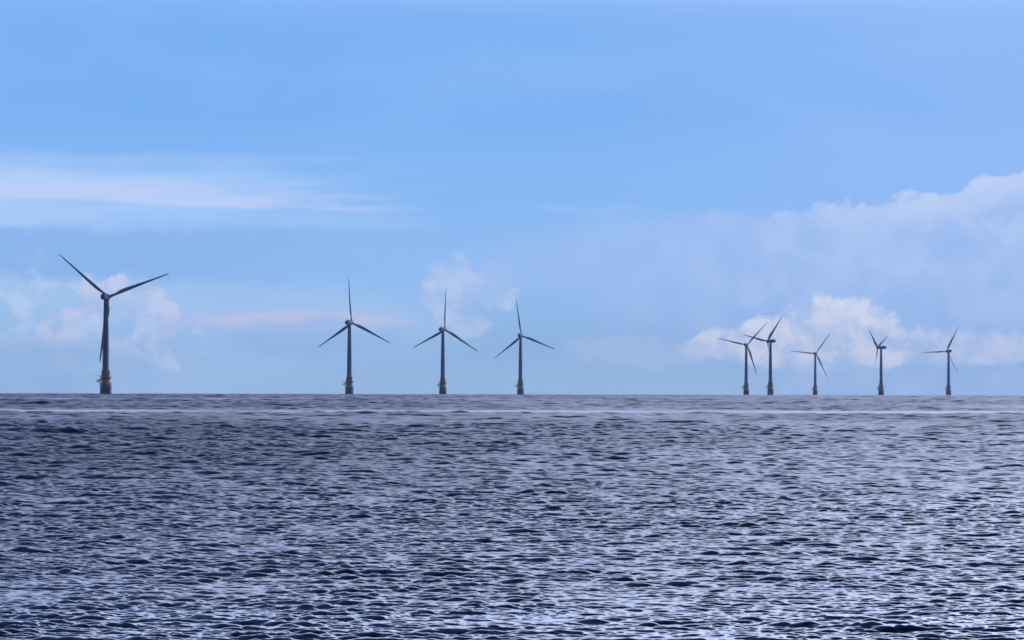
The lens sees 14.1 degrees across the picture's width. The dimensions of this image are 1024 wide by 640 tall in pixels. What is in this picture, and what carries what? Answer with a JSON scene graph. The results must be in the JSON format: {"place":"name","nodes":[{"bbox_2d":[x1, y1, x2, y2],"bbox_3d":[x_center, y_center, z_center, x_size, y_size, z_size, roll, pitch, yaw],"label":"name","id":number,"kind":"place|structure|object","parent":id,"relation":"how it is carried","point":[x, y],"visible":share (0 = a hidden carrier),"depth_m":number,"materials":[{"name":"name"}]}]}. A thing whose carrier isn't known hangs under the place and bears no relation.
{"place":"outdoors","nodes":[
{"label":"outdoors","id":0,"kind":"place"},
{"bbox_2d":[0,393,1023,639],"bbox_3d":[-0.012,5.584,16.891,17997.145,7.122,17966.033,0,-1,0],"label":"sea","id":1,"kind":"structure","parent":0,"point":[496,517],"depth_m":80.70,"materials":[{"name":"blue liquid"}]},
{"bbox_2d":[59,254,167,393],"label":"wind turbine","id":2,"kind":"object","parent":1,"relation":"in","point":[104,381],"visible":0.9,"depth_m":2586.58,"materials":[{"name":"metal"}]},
{"bbox_2d":[319,278,389,393],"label":"wind turbine","id":3,"kind":"object","parent":1,"relation":"in","point":[347,384],"visible":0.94,"depth_m":3526.02,"materials":[{"name":"metal"}]},
{"bbox_2d":[413,294,477,393],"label":"wind turbine","id":4,"kind":"object","parent":1,"relation":"in","point":[442,385],"visible":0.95,"depth_m":3898.16,"materials":[{"name":"metal"}]},
{"bbox_2d":[495,300,555,393],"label":"wind turbine","id":5,"kind":"object","parent":1,"relation":"in","point":[519,385],"visible":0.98,"depth_m":4308.70,"materials":[{"name":"metal"}]},
{"bbox_2d":[719,322,767,394],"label":"wind turbine","id":6,"kind":"object","parent":1,"relation":"in","point":[745,389],"visible":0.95,"depth_m":5080.48,"materials":[{"name":"metal"}]},
{"bbox_2d":[745,315,782,394],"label":"wind turbine","id":7,"kind":"object","parent":1,"relation":"in","point":[770,389],"visible":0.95,"depth_m":4709.01,"materials":[{"name":"metal"}]},
{"bbox_2d":[794,335,828,394],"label":"wind turbine","id":8,"kind":"object","parent":1,"relation":"in","point":[815,390],"visible":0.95,"depth_m":6112.14,"materials":[{"name":"metal"}]},
{"bbox_2d":[869,331,886,394],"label":"wind turbine","id":9,"kind":"object","parent":1,"relation":"in","point":[881,387],"visible":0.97,"depth_m":5337.01,"materials":[{"name":"metal"}]},
{"bbox_2d":[922,327,957,394],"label":"wind turbine","id":10,"kind":"object","parent":1,"relation":"in","point":[948,391],"visible":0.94,"depth_m":5746.56,"materials":[{"name":"metal"}]},
{"bbox_2d":[0,0,1023,394],"label":"sky","id":11,"kind":"structure","parent":0,"point":[650,183],"materials":[{"name":"blue"}]}
]}

